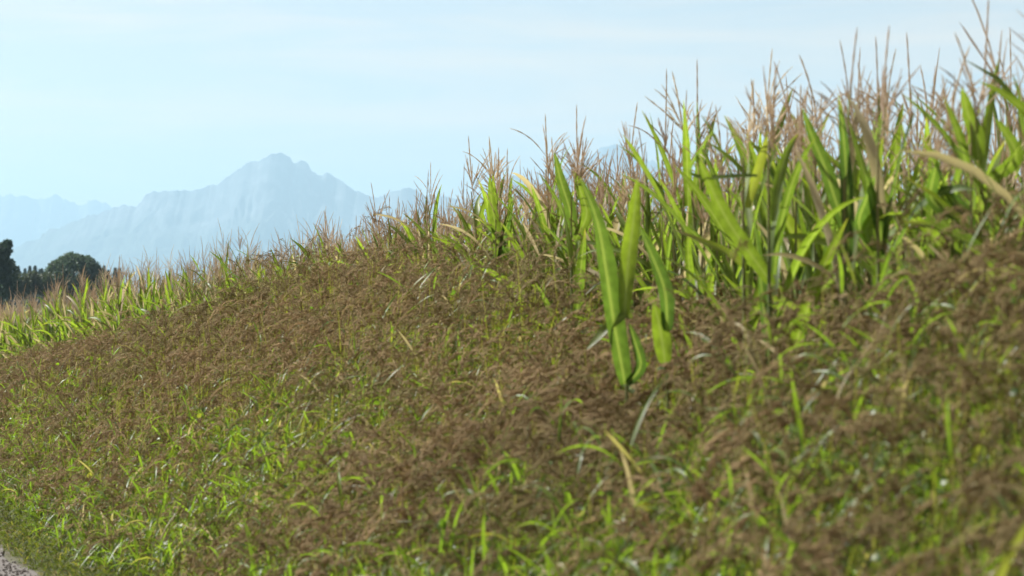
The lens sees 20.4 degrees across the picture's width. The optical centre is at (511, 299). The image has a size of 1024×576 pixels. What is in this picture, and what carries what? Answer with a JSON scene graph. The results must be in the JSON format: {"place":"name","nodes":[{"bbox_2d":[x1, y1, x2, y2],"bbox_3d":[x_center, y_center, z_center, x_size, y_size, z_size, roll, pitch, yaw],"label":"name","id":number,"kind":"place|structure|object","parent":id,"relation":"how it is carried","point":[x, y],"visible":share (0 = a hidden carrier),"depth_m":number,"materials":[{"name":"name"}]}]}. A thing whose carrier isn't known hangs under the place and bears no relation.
{"place":"outdoors","nodes":[
{"label":"outdoors","id":0,"kind":"place"},
{"bbox_2d":[0,547,38,575],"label":"path","id":1,"kind":"structure","parent":0,"point":[32,572],"depth_m":17.04,"materials":[{"name":"grey gravel"}]},
{"bbox_2d":[0,194,111,248],"bbox_3d":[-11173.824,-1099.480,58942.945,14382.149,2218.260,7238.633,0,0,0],"label":"mountain","id":2,"kind":"structure","parent":0,"point":[23,218],"depth_m":58989.39,"materials":[{"name":"blue stone"}]},
{"bbox_2d":[0,450,258,575],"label":"verge grass","id":3,"kind":"structure","parent":0,"point":[41,552],"depth_m":18.01,"materials":[{"name":"green plant"}]},
{"bbox_2d":[10,152,528,291],"bbox_3d":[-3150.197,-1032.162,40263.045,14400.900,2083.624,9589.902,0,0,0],"label":"mountain","id":4,"kind":"structure","parent":0,"point":[270,194],"depth_m":39267.18,"materials":[{"name":"blue stone"}]},
{"bbox_2d":[0,300,999,575],"bbox_3d":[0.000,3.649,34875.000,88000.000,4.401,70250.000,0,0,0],"label":"ground","id":5,"kind":"structure","parent":0,"point":[10,558],"depth_m":18.07,"materials":[{"name":"soil"}]},
{"bbox_2d":[0,239,21,311],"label":"broadleaf tree","id":6,"kind":"object","parent":5,"relation":"on","point":[9,278],"visible":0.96,"depth_m":698.91,"materials":[{"name":"green plant"}]},
{"bbox_2d":[16,272,32,310],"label":"field bush","id":7,"kind":"object","parent":5,"relation":"on","point":[25,280],"visible":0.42,"depth_m":939.20,"materials":[{"name":"green plant"}]},
{"bbox_2d":[27,269,46,298],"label":"field bush","id":8,"kind":"object","parent":5,"relation":"on","point":[37,281],"visible":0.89,"depth_m":947.40,"materials":[{"name":"green plant"}]},
{"bbox_2d":[39,271,55,299],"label":"field bush","id":9,"kind":"object","parent":5,"relation":"on","point":[48,279],"visible":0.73,"depth_m":954.55,"materials":[{"name":"green plant"}]},
{"bbox_2d":[43,251,104,312],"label":"broadleaf tree","id":10,"kind":"object","parent":5,"relation":"on","point":[66,266],"visible":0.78,"depth_m":996.45,"materials":[{"name":"green plant"}]},
{"bbox_2d":[115,264,124,334],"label":"maize plant","id":11,"kind":"object","parent":5,"relation":"on","point":[120,301],"visible":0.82,"depth_m":46.49,"materials":[{"name":"green plant"}]},
{"bbox_2d":[415,170,441,257],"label":"maize plant","id":12,"kind":"object","parent":5,"relation":"on","point":[425,207],"visible":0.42,"depth_m":25.91,"materials":[{"name":"green plant"}]},
{"bbox_2d":[373,164,485,292],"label":"maize plant","id":13,"kind":"object","parent":5,"relation":"on","point":[434,225],"visible":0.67,"depth_m":24.60,"materials":[{"name":"green plant"}]},
{"bbox_2d":[449,136,491,366],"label":"maize plant","id":14,"kind":"object","parent":5,"relation":"on","point":[478,210],"visible":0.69,"depth_m":22.30,"materials":[{"name":"green plant"}]},
{"bbox_2d":[432,149,524,274],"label":"maize plant","id":15,"kind":"object","parent":5,"relation":"on","point":[445,241],"visible":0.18,"depth_m":22.49,"materials":[{"name":"green plant"}]},
{"bbox_2d":[451,145,512,323],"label":"maize plant","id":16,"kind":"object","parent":5,"relation":"on","point":[468,228],"visible":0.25,"depth_m":22.00,"materials":[{"name":"green plant"}]},
{"bbox_2d":[430,173,537,358],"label":"maize plant","id":17,"kind":"object","parent":5,"relation":"on","point":[494,213],"visible":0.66,"depth_m":20.50,"materials":[{"name":"green plant"}]},
{"bbox_2d":[473,138,514,374],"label":"maize plant","id":18,"kind":"object","parent":5,"relation":"on","point":[485,198],"visible":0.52,"depth_m":21.57,"materials":[{"name":"green plant"}]},
{"bbox_2d":[463,168,543,352],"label":"maize plant","id":19,"kind":"object","parent":5,"relation":"on","point":[506,248],"visible":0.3,"depth_m":20.60,"materials":[{"name":"green plant"}]},
{"bbox_2d":[446,148,571,340],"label":"maize plant","id":20,"kind":"object","parent":5,"relation":"on","point":[488,232],"visible":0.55,"depth_m":21.18,"materials":[{"name":"green plant"}]},
{"bbox_2d":[0,146,1023,575],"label":"millet grass","id":21,"kind":"structure","parent":5,"relation":"on","point":[300,412],"depth_m":11.72,"materials":[{"name":"brown plant"}]},
{"bbox_2d":[0,0,1023,427],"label":"maize crop","id":22,"kind":"object","parent":5,"relation":"on","point":[28,326],"visible":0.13,"depth_m":44.85,"materials":[{"name":"green plant"}]},
{"bbox_2d":[473,183,563,331],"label":"maize plant","id":23,"kind":"object","parent":5,"relation":"on","point":[532,231],"visible":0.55,"depth_m":19.77,"materials":[{"name":"green plant"}]},
{"bbox_2d":[476,183,567,340],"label":"maize plant","id":24,"kind":"object","parent":5,"relation":"on","point":[513,228],"visible":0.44,"depth_m":20.50,"materials":[{"name":"green plant"}]},
{"bbox_2d":[493,144,573,360],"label":"maize plant","id":25,"kind":"object","parent":5,"relation":"on","point":[542,219],"visible":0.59,"depth_m":18.60,"materials":[{"name":"green plant"}]},
{"bbox_2d":[530,147,570,350],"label":"maize plant","id":26,"kind":"object","parent":5,"relation":"on","point":[558,213],"visible":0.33,"depth_m":19.23,"materials":[{"name":"green plant"}]},
{"bbox_2d":[489,137,616,369],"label":"maize plant","id":27,"kind":"object","parent":5,"relation":"on","point":[552,220],"visible":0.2,"depth_m":19.19,"materials":[{"name":"green plant"}]},
{"bbox_2d":[478,115,641,404],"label":"maize plant","id":28,"kind":"object","parent":5,"relation":"on","point":[528,184],"visible":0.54,"depth_m":19.11,"materials":[{"name":"green plant"}]},
{"bbox_2d":[509,137,615,399],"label":"maize plant","id":29,"kind":"object","parent":5,"relation":"on","point":[533,213],"visible":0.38,"depth_m":19.27,"materials":[{"name":"green plant"}]},
{"bbox_2d":[536,117,606,399],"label":"maize plant","id":30,"kind":"object","parent":5,"relation":"on","point":[570,212],"visible":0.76,"depth_m":16.49,"materials":[{"name":"green plant"}]},
{"bbox_2d":[500,142,657,341],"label":"maize plant","id":31,"kind":"object","parent":5,"relation":"on","point":[559,256],"visible":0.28,"depth_m":18.27,"materials":[{"name":"green plant"}]},
{"bbox_2d":[548,145,631,315],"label":"maize plant","id":32,"kind":"object","parent":5,"relation":"on","point":[610,196],"visible":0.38,"depth_m":18.34,"materials":[{"name":"green plant"}]},
{"bbox_2d":[531,105,654,360],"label":"maize plant","id":33,"kind":"object","parent":5,"relation":"on","point":[556,199],"visible":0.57,"depth_m":17.83,"materials":[{"name":"green plant"}]},
{"bbox_2d":[583,148,609,358],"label":"maize plant","id":34,"kind":"object","parent":5,"relation":"on","point":[600,195],"visible":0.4,"depth_m":17.38,"materials":[{"name":"green plant"}]},
{"bbox_2d":[569,164,626,326],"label":"maize plant","id":35,"kind":"object","parent":5,"relation":"on","point":[615,224],"visible":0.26,"depth_m":18.37,"materials":[{"name":"green plant"}]},
{"bbox_2d":[546,171,657,344],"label":"maize plant","id":36,"kind":"object","parent":5,"relation":"on","point":[591,246],"visible":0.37,"depth_m":17.46,"materials":[{"name":"green plant"}]},
{"bbox_2d":[580,160,641,393],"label":"maize plant","id":37,"kind":"object","parent":5,"relation":"on","point":[614,236],"visible":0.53,"depth_m":16.88,"materials":[{"name":"green plant"}]},
{"bbox_2d":[579,176,645,514],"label":"maize plant","id":38,"kind":"object","parent":5,"relation":"on","point":[617,289],"visible":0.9,"depth_m":12.00,"materials":[{"name":"green plant"}]},
{"bbox_2d":[544,148,680,361],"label":"maize plant","id":39,"kind":"object","parent":5,"relation":"on","point":[655,244],"visible":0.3,"depth_m":16.64,"materials":[{"name":"green plant"}]},
{"bbox_2d":[542,102,683,368],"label":"maize plant","id":40,"kind":"object","parent":5,"relation":"on","point":[627,147],"visible":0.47,"depth_m":17.66,"materials":[{"name":"green plant"}]},
{"bbox_2d":[564,169,677,400],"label":"maize plant","id":41,"kind":"object","parent":5,"relation":"on","point":[621,220],"visible":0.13,"depth_m":16.85,"materials":[{"name":"green plant"}]},
{"bbox_2d":[575,143,673,415],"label":"maize plant","id":42,"kind":"object","parent":5,"relation":"on","point":[592,271],"visible":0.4,"depth_m":16.25,"materials":[{"name":"green plant"}]},
{"bbox_2d":[628,128,668,418],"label":"maize plant","id":43,"kind":"object","parent":5,"relation":"on","point":[647,228],"visible":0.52,"depth_m":16.22,"materials":[{"name":"green plant"}]},
{"bbox_2d":[580,161,721,313],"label":"maize plant","id":44,"kind":"object","parent":5,"relation":"on","point":[616,246],"visible":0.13,"depth_m":16.40,"materials":[{"name":"green plant"}]},
{"bbox_2d":[568,89,734,414],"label":"maize plant","id":45,"kind":"object","parent":5,"relation":"on","point":[645,263],"visible":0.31,"depth_m":15.68,"materials":[{"name":"green plant"}]},
{"bbox_2d":[583,147,719,349],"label":"maize plant","id":46,"kind":"object","parent":5,"relation":"on","point":[644,285],"visible":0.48,"depth_m":15.57,"materials":[{"name":"green plant"}]},
{"bbox_2d":[574,169,738,369],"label":"maize plant","id":47,"kind":"object","parent":5,"relation":"on","point":[669,242],"visible":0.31,"depth_m":15.83,"materials":[{"name":"green plant"}]},
{"bbox_2d":[639,227,674,517],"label":"maize plant","id":48,"kind":"object","parent":5,"relation":"on","point":[662,320],"visible":0.76,"depth_m":11.70,"materials":[{"name":"green plant"}]},
{"bbox_2d":[585,63,729,326],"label":"maize plant","id":49,"kind":"object","parent":5,"relation":"on","point":[666,160],"visible":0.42,"depth_m":15.77,"materials":[{"name":"green plant"}]},
{"bbox_2d":[582,130,739,359],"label":"maize plant","id":50,"kind":"object","parent":5,"relation":"on","point":[655,235],"visible":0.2,"depth_m":16.14,"materials":[{"name":"green plant"}]},
{"bbox_2d":[601,68,725,287],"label":"maize plant","id":51,"kind":"object","parent":5,"relation":"on","point":[665,138],"visible":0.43,"depth_m":17.09,"materials":[{"name":"green plant"}]},
{"bbox_2d":[652,159,687,309],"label":"maize plant","id":52,"kind":"object","parent":5,"relation":"on","point":[664,246],"visible":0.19,"depth_m":16.08,"materials":[{"name":"green plant"}]},
{"bbox_2d":[633,156,722,398],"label":"maize plant","id":53,"kind":"object","parent":5,"relation":"on","point":[707,253],"visible":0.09,"depth_m":15.96,"materials":[{"name":"green plant"}]},
{"bbox_2d":[623,72,745,409],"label":"maize plant","id":54,"kind":"object","parent":5,"relation":"on","point":[692,210],"visible":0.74,"depth_m":15.03,"materials":[{"name":"green plant"}]},
{"bbox_2d":[649,161,753,364],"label":"maize plant","id":55,"kind":"object","parent":5,"relation":"on","point":[697,273],"visible":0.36,"depth_m":14.97,"materials":[{"name":"green plant"}]},
{"bbox_2d":[633,130,774,332],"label":"maize plant","id":56,"kind":"object","parent":5,"relation":"on","point":[736,209],"visible":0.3,"depth_m":14.54,"materials":[{"name":"green plant"}]},
{"bbox_2d":[650,125,759,427],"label":"maize plant","id":57,"kind":"object","parent":5,"relation":"on","point":[712,278],"visible":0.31,"depth_m":14.86,"materials":[{"name":"green plant"}]},
{"bbox_2d":[622,104,798,376],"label":"maize plant","id":58,"kind":"object","parent":5,"relation":"on","point":[670,209],"visible":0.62,"depth_m":14.23,"materials":[{"name":"green plant"}]},
{"bbox_2d":[716,161,753,523],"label":"maize plant","id":59,"kind":"object","parent":5,"relation":"on","point":[726,257],"visible":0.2,"depth_m":14.47,"materials":[{"name":"green plant"}]},
{"bbox_2d":[703,80,769,319],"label":"maize plant","id":60,"kind":"object","parent":5,"relation":"on","point":[754,137],"visible":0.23,"depth_m":15.43,"materials":[{"name":"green plant"}]},
{"bbox_2d":[649,52,829,378],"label":"maize plant","id":61,"kind":"object","parent":5,"relation":"on","point":[706,203],"visible":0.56,"depth_m":14.08,"materials":[{"name":"green plant"}]},
{"bbox_2d":[699,175,805,348],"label":"maize plant","id":62,"kind":"object","parent":5,"relation":"on","point":[783,267],"visible":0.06,"depth_m":13.50,"materials":[{"name":"green plant"}]},
{"bbox_2d":[669,94,837,344],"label":"maize plant","id":63,"kind":"object","parent":5,"relation":"on","point":[739,168],"visible":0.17,"depth_m":14.04,"materials":[{"name":"green plant"}]},
{"bbox_2d":[712,90,799,344],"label":"maize plant","id":64,"kind":"object","parent":5,"relation":"on","point":[762,213],"visible":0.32,"depth_m":13.93,"materials":[{"name":"green plant"}]},
{"bbox_2d":[736,81,775,191],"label":"maize plant","id":65,"kind":"object","parent":5,"relation":"on","point":[759,140],"visible":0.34,"depth_m":16.60,"materials":[{"name":"green plant"}]},
{"bbox_2d":[702,131,812,380],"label":"maize plant","id":66,"kind":"object","parent":5,"relation":"on","point":[799,192],"visible":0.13,"depth_m":13.64,"materials":[{"name":"green plant"}]},
{"bbox_2d":[659,79,857,530],"bbox_3d":[1.069,0.275,12.576,1.133,2.504,0.466,0,0,45],"label":"maize plant","id":67,"kind":"object","parent":5,"relation":"on","point":[748,197],"visible":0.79,"depth_m":12.60,"materials":[{"name":"green plant"}]},
{"bbox_2d":[689,66,863,511],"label":"maize plant","id":68,"kind":"object","parent":5,"relation":"on","point":[768,273],"visible":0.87,"depth_m":11.59,"materials":[{"name":"green plant"}]},
{"bbox_2d":[716,113,838,324],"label":"maize plant","id":69,"kind":"object","parent":5,"relation":"on","point":[725,302],"visible":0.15,"depth_m":13.65,"materials":[{"name":"green plant"}]},
{"bbox_2d":[674,85,894,374],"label":"maize plant","id":70,"kind":"object","parent":5,"relation":"on","point":[792,225],"visible":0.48,"depth_m":12.99,"materials":[{"name":"green plant"}]},
{"bbox_2d":[731,94,838,489],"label":"maize plant","id":71,"kind":"object","parent":5,"relation":"on","point":[812,253],"visible":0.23,"depth_m":13.32,"materials":[{"name":"green plant"}]},
{"bbox_2d":[754,100,818,293],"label":"maize plant","id":72,"kind":"object","parent":5,"relation":"on","point":[800,271],"visible":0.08,"depth_m":13.69,"materials":[{"name":"green plant"}]},
{"bbox_2d":[714,55,912,455],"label":"maize plant","id":73,"kind":"object","parent":5,"relation":"on","point":[887,177],"visible":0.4,"depth_m":13.49,"materials":[{"name":"green plant"}]},
{"bbox_2d":[789,101,861,408],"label":"maize plant","id":74,"kind":"object","parent":5,"relation":"on","point":[823,248],"visible":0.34,"depth_m":12.86,"materials":[{"name":"green plant"}]},
{"bbox_2d":[736,62,923,316],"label":"maize plant","id":75,"kind":"object","parent":5,"relation":"on","point":[823,199],"visible":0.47,"depth_m":13.15,"materials":[{"name":"green plant"}]},
{"bbox_2d":[737,27,930,567],"bbox_3d":[1.346,0.212,11.388,1.157,2.605,0.295,0,0,-23],"label":"maize plant","id":76,"kind":"object","parent":5,"relation":"on","point":[836,194],"visible":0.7,"depth_m":11.39,"materials":[{"name":"green plant"}]},
{"bbox_2d":[775,93,910,447],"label":"maize plant","id":77,"kind":"object","parent":5,"relation":"on","point":[816,221],"visible":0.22,"depth_m":12.34,"materials":[{"name":"green plant"}]},
{"bbox_2d":[759,102,927,346],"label":"maize plant","id":78,"kind":"object","parent":5,"relation":"on","point":[809,219],"visible":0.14,"depth_m":12.95,"materials":[{"name":"green plant"}]},
{"bbox_2d":[803,42,902,523],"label":"maize plant","id":79,"kind":"object","parent":5,"relation":"on","point":[855,169],"visible":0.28,"depth_m":12.69,"materials":[{"name":"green plant"}]},
{"bbox_2d":[758,83,950,549],"bbox_3d":[1.609,0.272,12.458,1.054,2.488,0.262,0,0,-5],"label":"maize plant","id":80,"kind":"object","parent":5,"relation":"on","point":[856,190],"visible":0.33,"depth_m":12.47,"materials":[{"name":"green plant"}]},
{"bbox_2d":[839,53,876,270],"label":"maize plant","id":81,"kind":"object","parent":5,"relation":"on","point":[851,114],"visible":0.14,"depth_m":14.73,"materials":[{"name":"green plant"}]},
{"bbox_2d":[820,62,902,424],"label":"maize plant","id":82,"kind":"object","parent":5,"relation":"on","point":[890,179],"visible":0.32,"depth_m":12.01,"materials":[{"name":"green plant"}]},
{"bbox_2d":[777,133,958,573],"bbox_3d":[1.570,0.390,12.339,0.955,2.239,0.232,0,0,1],"label":"maize plant","id":83,"kind":"object","parent":5,"relation":"on","point":[826,208],"visible":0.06,"depth_m":12.36,"materials":[{"name":"green plant"}]},
{"bbox_2d":[766,25,977,572],"bbox_3d":[1.370,0.222,10.915,0.436,2.581,1.043,0,0,-19],"label":"maize plant","id":84,"kind":"object","parent":5,"relation":"on","point":[869,222],"visible":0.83,"depth_m":11.00,"materials":[{"name":"green plant"}]},
{"bbox_2d":[851,36,905,452],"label":"maize plant","id":85,"kind":"object","parent":5,"relation":"on","point":[874,132],"visible":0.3,"depth_m":12.76,"materials":[{"name":"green plant"}]},
{"bbox_2d":[819,116,948,388],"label":"maize plant","id":86,"kind":"object","parent":5,"relation":"on","point":[922,180],"visible":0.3,"depth_m":12.11,"materials":[{"name":"green plant"}]},
{"bbox_2d":[839,50,932,283],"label":"maize plant","id":87,"kind":"object","parent":5,"relation":"on","point":[895,147],"visible":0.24,"depth_m":13.80,"materials":[{"name":"green plant"}]},
{"bbox_2d":[783,107,990,539],"bbox_3d":[1.598,0.357,11.818,1.025,2.299,0.350,0,0,-6],"label":"maize plant","id":88,"kind":"object","parent":5,"relation":"on","point":[857,275],"visible":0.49,"depth_m":11.78,"materials":[{"name":"green plant"}]},
{"bbox_2d":[821,66,962,258],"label":"maize plant","id":89,"kind":"object","parent":5,"relation":"on","point":[927,131],"visible":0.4,"depth_m":14.27,"materials":[{"name":"green plant"}]},
{"bbox_2d":[860,32,952,276],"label":"maize plant","id":90,"kind":"object","parent":5,"relation":"on","point":[908,159],"visible":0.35,"depth_m":13.87,"materials":[{"name":"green plant"}]},
{"bbox_2d":[794,116,1020,531],"bbox_3d":[1.658,0.377,11.516,1.003,2.254,0.377,0,0,-11],"label":"maize plant","id":91,"kind":"object","parent":5,"relation":"on","point":[824,241],"visible":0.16,"depth_m":11.49,"materials":[{"name":"green plant"}]},
{"bbox_2d":[818,46,1005,511],"bbox_3d":[1.735,0.247,11.384,1.012,2.522,0.512,0,0,31],"label":"maize plant","id":92,"kind":"object","parent":5,"relation":"on","point":[957,175],"visible":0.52,"depth_m":11.37,"materials":[{"name":"green plant"}]},
{"bbox_2d":[834,0,1003,530],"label":"maize plant","id":93,"kind":"object","parent":5,"relation":"on","point":[987,122],"visible":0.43,"depth_m":11.29,"materials":[{"name":"green plant"}]},
{"bbox_2d":[845,75,1023,567],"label":"maize plant","id":94,"kind":"object","parent":5,"relation":"on","point":[952,255],"visible":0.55,"depth_m":10.91,"materials":[{"name":"green plant"}]},
{"bbox_2d":[868,95,1004,526],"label":"maize plant","id":95,"kind":"object","parent":5,"relation":"on","point":[928,207],"visible":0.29,"depth_m":11.54,"materials":[{"name":"green plant"}]},
{"bbox_2d":[851,32,1023,551],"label":"maize plant","id":96,"kind":"object","parent":5,"relation":"on","point":[1011,163],"visible":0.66,"depth_m":10.70,"materials":[{"name":"green plant"}]},
{"bbox_2d":[877,164,1023,300],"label":"maize plant","id":97,"kind":"object","parent":5,"relation":"on","point":[968,202],"visible":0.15,"depth_m":11.00,"materials":[{"name":"green plant"}]},
{"bbox_2d":[892,82,1022,458],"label":"maize plant","id":98,"kind":"object","parent":5,"relation":"on","point":[947,223],"visible":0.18,"depth_m":11.03,"materials":[{"name":"green plant"}]},
{"bbox_2d":[893,116,1023,292],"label":"maize plant","id":99,"kind":"object","parent":5,"relation":"on","point":[1006,152],"visible":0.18,"depth_m":12.68,"materials":[{"name":"green plant"}]},
{"bbox_2d":[904,103,1016,573],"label":"maize plant","id":100,"kind":"object","parent":5,"relation":"on","point":[915,231],"visible":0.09,"depth_m":12.16,"materials":[{"name":"green plant"}]},
{"bbox_2d":[901,53,1023,575],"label":"maize plant","id":101,"kind":"object","parent":5,"relation":"on","point":[946,136],"visible":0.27,"depth_m":10.84,"materials":[{"name":"green plant"}]},
{"bbox_2d":[950,158,1022,460],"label":"maize plant","id":102,"kind":"object","parent":5,"relation":"on","point":[1015,215],"visible":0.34,"depth_m":10.84,"materials":[{"name":"green plant"}]},
{"bbox_2d":[988,110,1018,449],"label":"maize plant","id":103,"kind":"object","parent":5,"relation":"on","point":[994,151],"visible":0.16,"depth_m":13.19,"materials":[{"name":"green plant"}]},
{"bbox_2d":[985,32,1023,205],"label":"maize plant","id":104,"kind":"object","parent":5,"relation":"on","point":[1010,127],"visible":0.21,"depth_m":14.90,"materials":[{"name":"green plant"}]},
{"bbox_2d":[986,89,1023,233],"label":"maize plant","id":105,"kind":"object","parent":5,"relation":"on","point":[1021,126],"visible":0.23,"depth_m":12.83,"materials":[{"name":"green plant"}]},
{"bbox_2d":[0,0,1023,225],"label":"sky","id":106,"kind":"structure","parent":0,"point":[116,103],"materials":[{"name":"blue"}]},
{"bbox_2d":[473,144,706,217],"bbox_3d":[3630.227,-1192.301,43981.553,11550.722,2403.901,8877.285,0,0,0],"label":"mountain","id":107,"kind":"structure","parent":0,"point":[610,150],"depth_m":43722.87,"materials":[{"name":"stone"}]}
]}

